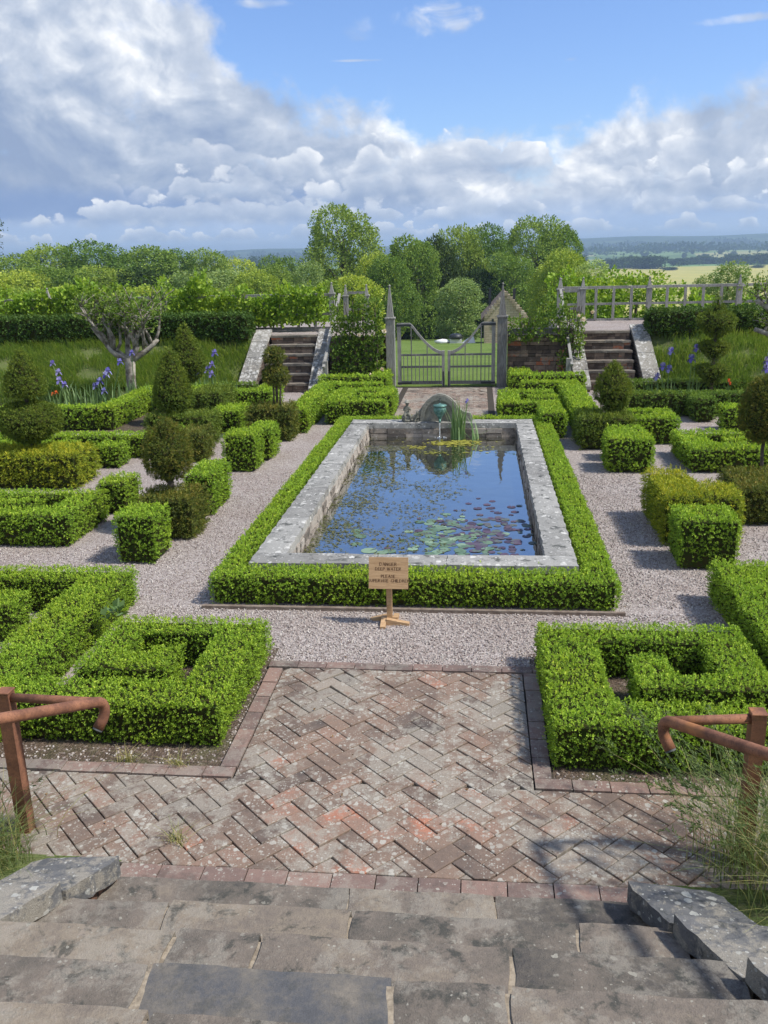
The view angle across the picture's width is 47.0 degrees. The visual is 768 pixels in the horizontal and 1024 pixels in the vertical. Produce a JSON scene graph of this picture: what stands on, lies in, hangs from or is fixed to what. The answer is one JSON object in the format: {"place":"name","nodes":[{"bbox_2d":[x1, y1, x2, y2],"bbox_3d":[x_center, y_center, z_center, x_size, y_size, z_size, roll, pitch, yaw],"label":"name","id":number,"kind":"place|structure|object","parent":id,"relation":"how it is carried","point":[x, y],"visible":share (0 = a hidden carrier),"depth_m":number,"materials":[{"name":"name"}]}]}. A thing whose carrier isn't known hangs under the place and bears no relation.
{"place":"outdoors","nodes":[
{"label":"outdoors","id":0,"kind":"place"},
{"bbox_2d":[0,852,121,879],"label":"slope","id":1,"kind":"structure","parent":0,"point":[36,858],"depth_m":4.64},
{"bbox_2d":[0,769,115,881],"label":"grass clump","id":2,"kind":"object","parent":1,"relation":"on","point":[9,857],"visible":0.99,"depth_m":4.66,"materials":[{"name":"green plant"}]},
{"bbox_2d":[0,335,251,404],"bbox_3d":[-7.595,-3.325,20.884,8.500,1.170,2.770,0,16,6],"label":"grass bank","id":3,"kind":"structure","parent":0,"point":[87,371],"depth_m":21.09,"materials":[{"name":"green plant"}]},
{"bbox_2d":[14,386,609,901],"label":"path","id":4,"kind":"structure","parent":0,"point":[488,392],"depth_m":6.38,"materials":[{"name":"brick"}]},
{"bbox_2d":[0,660,767,901],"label":"pavement edging","id":5,"kind":"object","parent":4,"relation":"on","point":[232,760],"visible":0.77,"depth_m":5.24,"materials":[{"name":"brick"}]},
{"bbox_2d":[0,877,767,1023],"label":"stone steps","id":6,"kind":"structure","parent":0,"point":[136,950],"depth_m":3.55,"materials":[{"name":"stone"}]},
{"bbox_2d":[0,856,120,921],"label":"cheek wall","id":7,"kind":"structure","parent":6,"relation":"on","point":[41,888],"depth_m":4.26,"materials":[{"name":"grey stone"}]},
{"bbox_2d":[627,881,767,1000],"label":"cheek wall","id":8,"kind":"structure","parent":6,"relation":"on","point":[703,924],"depth_m":3.78,"materials":[{"name":"grey stone"}]},
{"bbox_2d":[0,668,767,889],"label":"brick paving","id":9,"kind":"structure","parent":0,"point":[431,722],"depth_m":5.10,"materials":[{"name":"brown brick"}]},
{"bbox_2d":[0,687,109,833],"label":"handrail","id":10,"kind":"object","parent":9,"relation":"on","point":[11,716],"visible":0.99,"depth_m":4.70,"materials":[{"name":"metal"}]},
{"bbox_2d":[595,699,767,890],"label":"grass clump","id":11,"kind":"object","parent":9,"relation":"on","point":[729,847],"visible":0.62,"depth_m":4.49,"materials":[{"name":"green plant"}]},
{"bbox_2d":[658,707,767,864],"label":"handrail","id":12,"kind":"object","parent":9,"relation":"on","point":[752,748],"visible":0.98,"depth_m":4.33,"materials":[{"name":"metal"}]},
{"bbox_2d":[0,387,767,787],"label":"gravel path","id":13,"kind":"structure","parent":0,"point":[291,456],"depth_m":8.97,"materials":[{"name":"grey gravel"}]},
{"bbox_2d":[0,440,102,489],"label":"yew hedge","id":14,"kind":"object","parent":13,"relation":"on","point":[62,464],"visible":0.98,"depth_m":12.43,"materials":[{"name":"green plant"}]},
{"bbox_2d":[0,347,65,446],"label":"topiary bush","id":15,"kind":"object","parent":14,"relation":"on","point":[27,418],"visible":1,"depth_m":12.46,"materials":[{"name":"green plant"}]},
{"bbox_2d":[0,484,111,547],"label":"box hedge","id":16,"kind":"object","parent":13,"relation":"on","point":[35,517],"visible":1,"depth_m":10.07,"materials":[{"name":"green plant"}]},
{"bbox_2d":[0,422,188,457],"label":"box hedge","id":17,"kind":"object","parent":13,"relation":"on","point":[136,438],"visible":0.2,"depth_m":14.26,"materials":[{"name":"green plant"}]},
{"bbox_2d":[95,470,143,511],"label":"box hedge","id":18,"kind":"object","parent":13,"relation":"on","point":[123,490],"visible":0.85,"depth_m":11.14,"materials":[{"name":"green plant"}]},
{"bbox_2d":[111,501,172,563],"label":"box hedge","id":19,"kind":"object","parent":13,"relation":"on","point":[144,534],"visible":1,"depth_m":9.28,"materials":[{"name":"green plant"}]},
{"bbox_2d":[135,477,214,539],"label":"yew hedge","id":20,"kind":"object","parent":13,"relation":"on","point":[187,511],"visible":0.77,"depth_m":10.07,"materials":[{"name":"green plant"}]},
{"bbox_2d":[137,415,195,489],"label":"topiary bush","id":21,"kind":"object","parent":20,"relation":"on","point":[168,462],"visible":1,"depth_m":10.07,"materials":[{"name":"green plant"}]},
{"bbox_2d":[142,406,223,443],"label":"yew hedge","id":22,"kind":"object","parent":13,"relation":"on","point":[197,417],"visible":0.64,"depth_m":14.98,"materials":[{"name":"green plant"}]},
{"bbox_2d":[151,346,194,414],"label":"topiary bush","id":23,"kind":"object","parent":22,"relation":"on","point":[174,393],"visible":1,"depth_m":14.89,"materials":[{"name":"green plant"}]},
{"bbox_2d":[180,457,232,514],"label":"box hedge","id":24,"kind":"object","parent":13,"relation":"on","point":[214,476],"visible":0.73,"depth_m":11.13,"materials":[{"name":"green plant"}]},
{"bbox_2d":[190,382,238,411],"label":"yew hedge","id":25,"kind":"object","parent":13,"relation":"on","point":[213,395],"visible":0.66,"depth_m":16.62,"materials":[{"name":"green plant"}]},
{"bbox_2d":[171,321,207,388],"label":"topiary bush","id":26,"kind":"object","parent":25,"relation":"on","point":[185,349],"visible":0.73,"depth_m":16.44,"materials":[{"name":"green plant"}]},
{"bbox_2d":[220,426,265,471],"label":"box hedge","id":27,"kind":"object","parent":13,"relation":"on","point":[242,448],"visible":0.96,"depth_m":13.12,"materials":[{"name":"green plant"}]},
{"bbox_2d":[238,329,271,386],"bbox_3d":[-3.093,-3.585,21.134,0.399,1.380,1.839,1,17,10],"label":"stone cheek","id":28,"kind":"object","parent":13,"relation":"on","point":[254,365],"visible":0.71,"depth_m":21.11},
{"bbox_2d":[244,398,302,440],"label":"yew hedge","id":29,"kind":"object","parent":13,"relation":"on","point":[286,417],"visible":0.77,"depth_m":15.21,"materials":[{"name":"green plant"}]},
{"bbox_2d":[259,344,291,407],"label":"topiary bush","id":30,"kind":"object","parent":29,"relation":"on","point":[274,374],"visible":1,"depth_m":15.16,"materials":[{"name":"green plant"}]},
{"bbox_2d":[261,334,317,391],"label":"garden steps","id":31,"kind":"structure","parent":13,"relation":"on","point":[299,349],"depth_m":21.19,"materials":[{"name":"red stone"}]},
{"bbox_2d":[295,379,384,432],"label":"box hedge","id":32,"kind":"object","parent":13,"relation":"on","point":[311,401],"visible":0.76,"depth_m":17.22,"materials":[{"name":"green plant"}]},
{"bbox_2d":[323,385,398,423],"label":"box hedge","id":33,"kind":"object","parent":13,"relation":"on","point":[354,401],"visible":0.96,"depth_m":16.63,"materials":[{"name":"green plant"}]},
{"bbox_2d":[369,557,409,628],"bbox_3d":[0.033,0.672,7.622,0.346,0.603,0.273,-5,17,-14],"label":"warning sign","id":34,"kind":"object","parent":13,"relation":"on","point":[388,574],"visible":1,"depth_m":7.54,"materials":[{"name":"brown wood"}]},
{"bbox_2d":[384,285,395,387],"bbox_3d":[0.152,-4.077,20.689,0.240,2.425,0.240,0,16,6],"label":"gate post","id":35,"kind":"object","parent":13,"relation":"on","point":[390,318],"visible":0.96,"depth_m":20.60,"materials":[{"name":"grey wood"}]},
{"bbox_2d":[396,323,444,386],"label":"garden gate","id":36,"kind":"structure","parent":35,"relation":"attached to","point":[400,366],"depth_m":20.75,"materials":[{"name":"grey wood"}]},
{"bbox_2d":[201,604,625,616],"bbox_3d":[0.219,0.888,7.914,3.800,0.055,0.035,0,16,6],"label":"edging board","id":37,"kind":"object","parent":13,"relation":"on","point":[428,610],"visible":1,"depth_m":7.89,"materials":[{"name":"brown wood"}]},
{"bbox_2d":[208,413,623,610],"bbox_3d":[0.648,-0.457,11.853,3.824,0.399,8.320,0,16,6],"label":"box hedge","id":38,"kind":"object","parent":13,"relation":"on","point":[591,584],"visible":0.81,"depth_m":8.11,"materials":[{"name":"green plant"}]},
{"bbox_2d":[497,283,507,386],"bbox_3d":[2.733,-4.059,20.419,0.260,2.425,0.260,0,16,6],"label":"gate post","id":39,"kind":"object","parent":13,"relation":"on","point":[502,316],"visible":0.97,"depth_m":20.36,"materials":[{"name":"grey wood"}]},
{"bbox_2d":[448,322,495,386],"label":"garden gate","id":40,"kind":"structure","parent":39,"relation":"attached to","point":[453,353],"depth_m":20.63,"materials":[{"name":"grey wood"}]},
{"bbox_2d":[496,387,568,437],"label":"box hedge","id":41,"kind":"object","parent":13,"relation":"on","point":[547,406],"visible":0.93,"depth_m":15.96,"materials":[{"name":"green plant"}]},
{"bbox_2d":[519,378,600,430],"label":"box hedge","id":42,"kind":"object","parent":13,"relation":"on","point":[572,393],"visible":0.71,"depth_m":17.23,"materials":[{"name":"green plant"}]},
{"bbox_2d":[571,405,636,450],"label":"yew hedge","id":43,"kind":"object","parent":13,"relation":"on","point":[589,426],"visible":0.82,"depth_m":14.02,"materials":[{"name":"green plant"}]},
{"bbox_2d":[592,359,633,413],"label":"topiary bush","id":44,"kind":"object","parent":43,"relation":"on","point":[613,388],"visible":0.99,"depth_m":14.07,"materials":[{"name":"green plant"}]},
{"bbox_2d":[582,330,634,389],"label":"garden steps","id":45,"kind":"structure","parent":13,"relation":"on","point":[603,348],"depth_m":20.46,"materials":[{"name":"red stone"}]},
{"bbox_2d":[599,429,655,472],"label":"box hedge","id":46,"kind":"object","parent":13,"relation":"on","point":[628,451],"visible":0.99,"depth_m":12.53,"materials":[{"name":"green plant"}]},
{"bbox_2d":[629,324,660,381],"bbox_3d":[5.978,-3.523,20.184,0.379,1.380,1.838,-1,16,2],"label":"stone cheek","id":47,"kind":"object","parent":13,"relation":"on","point":[645,365],"visible":0.71,"depth_m":20.24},
{"bbox_2d":[626,406,681,443],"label":"box hedge","id":48,"kind":"object","parent":13,"relation":"on","point":[659,423],"visible":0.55,"depth_m":14.29,"materials":[{"name":"green plant"}]},
{"bbox_2d":[621,386,749,421],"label":"box hedge","id":49,"kind":"object","parent":13,"relation":"on","point":[702,405],"visible":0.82,"depth_m":16.53,"materials":[{"name":"green plant"}]},
{"bbox_2d":[639,463,746,545],"bbox_3d":[3.456,-0.096,9.934,0.983,0.661,1.443,0,16,6],"label":"yew hedge","id":50,"kind":"object","parent":13,"relation":"on","point":[661,490],"visible":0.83,"depth_m":9.56,"materials":[{"name":"green plant"}]},
{"bbox_2d":[666,502,742,568],"bbox_3d":[3.217,0.233,8.900,0.675,0.603,0.634,0,16,6],"label":"box hedge","id":51,"kind":"object","parent":13,"relation":"on","point":[700,537],"visible":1,"depth_m":8.69,"materials":[{"name":"green plant"}]},
{"bbox_2d":[668,427,767,472],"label":"box hedge","id":52,"kind":"object","parent":13,"relation":"on","point":[700,450],"visible":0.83,"depth_m":12.49,"materials":[{"name":"green plant"}]},
{"bbox_2d":[705,555,767,674],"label":"box hedge","id":53,"kind":"object","parent":13,"relation":"on","point":[739,595],"visible":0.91,"depth_m":7.32,"materials":[{"name":"green plant"}]},
{"bbox_2d":[715,464,767,525],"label":"yew hedge","id":54,"kind":"object","parent":13,"relation":"on","point":[752,485],"visible":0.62,"depth_m":10.11,"materials":[{"name":"green plant"}]},
{"bbox_2d":[735,372,767,472],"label":"topiary bush","id":55,"kind":"object","parent":13,"relation":"on","point":[755,412],"visible":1,"depth_m":10.77,"materials":[{"name":"green plant"}]},
{"bbox_2d":[0,405,767,787],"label":"planting soil","id":56,"kind":"structure","parent":0,"point":[98,749],"depth_m":5.79,"materials":[{"name":"brown soil"}]},
{"bbox_2d":[0,561,139,741],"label":"box hedge","id":57,"kind":"object","parent":56,"relation":"on","point":[65,632],"visible":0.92,"depth_m":7.42,"materials":[{"name":"green plant"}]},
{"bbox_2d":[43,358,137,407],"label":"blue iris","id":58,"kind":"object","parent":56,"relation":"on","point":[69,400],"visible":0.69,"depth_m":18.05,"materials":[{"name":"green plant"}]},
{"bbox_2d":[0,383,205,429],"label":"box hedge","id":59,"kind":"object","parent":56,"relation":"on","point":[113,413],"visible":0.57,"depth_m":16.68,"materials":[{"name":"green plant"}]},
{"bbox_2d":[64,267,186,390],"bbox_3d":[-5.475,-3.727,18.931,2.508,2.958,1.832,0,16,6],"label":"apple tree","id":60,"kind":"object","parent":56,"relation":"on","point":[129,320],"visible":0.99,"depth_m":18.74,"materials":[{"name":"green plant"}]},
{"bbox_2d":[0,613,274,746],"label":"box hedge","id":61,"kind":"object","parent":56,"relation":"on","point":[130,672],"visible":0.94,"depth_m":6.11,"materials":[{"name":"green plant"}]},
{"bbox_2d":[532,619,767,775],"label":"box hedge","id":62,"kind":"object","parent":56,"relation":"on","point":[574,668],"visible":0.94,"depth_m":5.84,"materials":[{"name":"green plant"}]},
{"bbox_2d":[627,375,763,393],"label":"box hedge","id":63,"kind":"object","parent":56,"relation":"on","point":[638,383],"visible":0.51,"depth_m":18.54,"materials":[{"name":"green plant"}]},
{"bbox_2d":[694,296,739,391],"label":"topiary bush","id":64,"kind":"object","parent":56,"relation":"on","point":[716,321],"visible":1,"depth_m":17.07,"materials":[{"name":"green plant"}]},
{"bbox_2d":[0,233,767,387],"bbox_3d":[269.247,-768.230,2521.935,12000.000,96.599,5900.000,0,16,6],"label":"ground","id":65,"kind":"structure","parent":0,"point":[688,274],"depth_m":747.93,"materials":[{"name":"green plant"}]},
{"bbox_2d":[52,238,143,287],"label":"broadleaf tree","id":66,"kind":"object","parent":65,"relation":"on","point":[109,260],"visible":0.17,"depth_m":126.04,"materials":[{"name":"green plant"}]},
{"bbox_2d":[111,244,184,285],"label":"ash tree","id":67,"kind":"object","parent":65,"relation":"on","point":[173,264],"visible":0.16,"depth_m":132.07,"materials":[{"name":"green plant"}]},
{"bbox_2d":[291,201,385,289],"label":"round tree","id":68,"kind":"object","parent":65,"relation":"on","point":[343,250],"visible":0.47,"depth_m":105.57,"materials":[{"name":"green plant"}]},
{"bbox_2d":[330,335,386,375],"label":"retaining wall","id":69,"kind":"structure","parent":65,"relation":"on","point":[360,371],"depth_m":20.99,"materials":[{"name":"brick"}]},
{"bbox_2d":[328,293,386,376],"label":"climbing rose","id":70,"kind":"object","parent":69,"relation":"attached to","point":[349,357],"visible":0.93,"depth_m":20.48,"materials":[{"name":"green plant"}]},
{"bbox_2d":[365,252,423,339],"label":"ash tree","id":71,"kind":"object","parent":65,"relation":"on","point":[401,296],"visible":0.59,"depth_m":86.51,"materials":[{"name":"green plant"}]},
{"bbox_2d":[391,239,442,339],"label":"ash tree","id":72,"kind":"object","parent":65,"relation":"on","point":[429,281],"visible":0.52,"depth_m":94.17,"materials":[{"name":"green plant"}]},
{"bbox_2d":[420,233,468,338],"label":"dark tree","id":73,"kind":"object","parent":65,"relation":"on","point":[451,264],"visible":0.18,"depth_m":98.52,"materials":[{"name":"green plant"}]},
{"bbox_2d":[433,276,487,339],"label":"birch tree","id":74,"kind":"object","parent":65,"relation":"on","point":[468,318],"visible":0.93,"depth_m":86.88,"materials":[{"name":"green plant"}]},
{"bbox_2d":[435,222,490,332],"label":"oak tree","id":75,"kind":"object","parent":65,"relation":"on","point":[471,255],"visible":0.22,"depth_m":105.28,"materials":[{"name":"green plant"}]},
{"bbox_2d":[199,236,767,263],"bbox_3d":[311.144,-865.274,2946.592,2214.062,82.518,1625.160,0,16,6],"label":"distant woods","id":76,"kind":"object","parent":65,"relation":"on","point":[672,246],"visible":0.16,"depth_m":2532.34,"materials":[{"name":"green plant"}]},
{"bbox_2d":[456,221,523,333],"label":"broadleaf tree","id":77,"kind":"object","parent":65,"relation":"on","point":[489,247],"visible":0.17,"depth_m":107.41,"materials":[{"name":"green plant"}]},
{"bbox_2d":[481,288,528,342],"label":"stone cottage","id":78,"kind":"structure","parent":65,"relation":"on","point":[490,313],"depth_m":66.08,"materials":[{"name":"stone"}]},
{"bbox_2d":[482,251,537,327],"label":"broadleaf tree","id":79,"kind":"object","parent":65,"relation":"on","point":[518,283],"visible":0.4,"depth_m":99.01,"materials":[{"name":"green plant"}]},
{"bbox_2d":[507,334,573,385],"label":"retaining wall","id":80,"kind":"structure","parent":65,"relation":"on","point":[540,356],"depth_m":20.57,"materials":[{"name":"brick"}]},
{"bbox_2d":[507,327,573,333],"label":"timber beam","id":81,"kind":"structure","parent":80,"relation":"on","point":[549,331],"depth_m":20.36,"materials":[{"name":"brown wood"}]},
{"bbox_2d":[507,292,566,343],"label":"climbing rose","id":82,"kind":"object","parent":81,"relation":"on","point":[526,323],"visible":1,"depth_m":20.14,"materials":[{"name":"green plant"}]},
{"bbox_2d":[556,291,594,369],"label":"climbing rose","id":83,"kind":"object","parent":81,"relation":"on","point":[577,332],"visible":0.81,"depth_m":20.14,"materials":[{"name":"green plant"}]},
{"bbox_2d":[499,214,582,303],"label":"round tree","id":84,"kind":"object","parent":65,"relation":"on","point":[537,227],"visible":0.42,"depth_m":111.63,"materials":[{"name":"green plant"}]},
{"bbox_2d":[526,248,587,327],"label":"lime tree","id":85,"kind":"object","parent":65,"relation":"on","point":[577,258],"visible":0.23,"depth_m":75.43,"materials":[{"name":"green plant"}]},
{"bbox_2d":[544,264,634,319],"bbox_3d":[6.126,-5.648,26.355,2.746,3.442,1.918,0,16,6],"label":"leafy shrub","id":86,"kind":"object","parent":65,"relation":"on","point":[607,297],"visible":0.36,"depth_m":25.87,"materials":[{"name":"green plant"}]},
{"bbox_2d":[597,270,676,317],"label":"leafy shrub","id":87,"kind":"object","parent":65,"relation":"on","point":[638,294],"visible":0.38,"depth_m":26.34,"materials":[{"name":"green plant"}]},
{"bbox_2d":[698,259,754,306],"bbox_3d":[15.089,-9.178,39.616,3.069,4.249,2.540,-8,18,-22],"label":"birch tree","id":88,"kind":"object","parent":65,"relation":"on","point":[729,292],"visible":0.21,"depth_m":38.80,"materials":[{"name":"green plant"}]},
{"bbox_2d":[0,0,767,254],"label":"sky","id":89,"kind":"structure","parent":0,"point":[220,125],"materials":[{"name":"blue"}]},
{"bbox_2d":[249,419,578,573],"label":"stone pond","id":90,"kind":"structure","parent":0,"point":[288,538],"depth_m":10.21,"materials":[{"name":"stone"}]},
{"bbox_2d":[303,437,538,555],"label":"pond water","id":91,"kind":"structure","parent":90,"relation":"in","point":[495,473],"depth_m":11.55,"materials":[{"name":"blue liquid"}]},
{"bbox_2d":[302,445,470,553],"bbox_3d":[0.225,-0.235,11.610,1.914,0.023,6.210,0,16,6],"label":"pondweed","id":92,"kind":"object","parent":91,"relation":"on","point":[355,506],"visible":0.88,"depth_m":11.20,"materials":[{"name":"green plant"}]},
{"bbox_2d":[397,513,509,554],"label":"water lily","id":93,"kind":"object","parent":91,"relation":"on","point":[429,542],"visible":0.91,"depth_m":9.77,"materials":[{"name":"green plant"}]},
{"bbox_2d":[384,498,536,554],"bbox_3d":[0.881,0.219,10.023,1.646,0.008,2.857,0,16,6],"label":"water lily","id":94,"kind":"object","parent":91,"relation":"on","point":[478,546],"visible":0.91,"depth_m":9.96,"materials":[{"name":"green plant"}]},
{"bbox_2d":[395,387,487,417],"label":"brick path","id":95,"kind":"structure","parent":0,"point":[475,400],"depth_m":19.27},
{"bbox_2d":[251,320,656,340],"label":"terrace","id":96,"kind":"structure","parent":0,"point":[609,325],"depth_m":22.58,"materials":[{"name":"grey stone"}]},
{"bbox_2d":[0,309,256,344],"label":"box hedge","id":97,"kind":"object","parent":96,"relation":"on","point":[230,325],"visible":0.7,"depth_m":21.60,"materials":[{"name":"green plant"}]},
{"bbox_2d":[0,282,335,330],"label":"oak fence","id":98,"kind":"object","parent":96,"relation":"on","point":[331,293],"visible":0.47,"depth_m":22.63,"materials":[{"name":"grey wood"}]},
{"bbox_2d":[9,275,109,319],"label":"grape vine","id":99,"kind":"object","parent":98,"relation":"attached to","point":[39,306],"visible":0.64,"depth_m":22.94,"materials":[{"name":"green plant"}]},
{"bbox_2d":[80,267,206,313],"bbox_3d":[-6.205,-5.520,22.977,3.297,1.623,1.136,0,16,6],"label":"grape vine","id":100,"kind":"object","parent":98,"relation":"attached to","point":[174,306],"visible":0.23,"depth_m":22.64,"materials":[{"name":"green plant"}]},
{"bbox_2d":[176,268,279,327],"bbox_3d":[-4.015,-5.472,22.761,2.738,1.604,1.118,0,16,6],"label":"grape vine","id":101,"kind":"object","parent":98,"relation":"attached to","point":[218,302],"visible":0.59,"depth_m":22.50,"materials":[{"name":"green plant"}]},
{"bbox_2d":[250,278,329,327],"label":"grape vine","id":102,"kind":"object","parent":98,"relation":"attached to","point":[304,303],"visible":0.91,"depth_m":22.35,"materials":[{"name":"green plant"}]},
{"bbox_2d":[561,275,767,320],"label":"oak fence","id":103,"kind":"object","parent":96,"relation":"on","point":[684,302],"visible":0.75,"depth_m":23.30,"materials":[{"name":"grey wood"}]},
{"bbox_2d":[621,881,767,925],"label":"slope","id":104,"kind":"structure","parent":0,"point":[729,896],"depth_m":4.23,"materials":[{"name":"green plant"}]},
{"bbox_2d":[623,704,767,931],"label":"grass clump","id":105,"kind":"object","parent":104,"relation":"on","point":[742,823],"visible":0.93,"depth_m":4.12,"materials":[{"name":"green plant"}]},
{"bbox_2d":[650,326,767,392],"bbox_3d":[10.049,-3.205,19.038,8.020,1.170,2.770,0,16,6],"label":"grass bank","id":106,"kind":"structure","parent":0,"point":[656,339],"depth_m":20.22,"materials":[{"name":"green plant"}]},
{"bbox_2d":[641,302,767,335],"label":"box hedge","id":107,"kind":"object","parent":106,"relation":"on","point":[663,319],"visible":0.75,"depth_m":20.25,"materials":[{"name":"green plant"}]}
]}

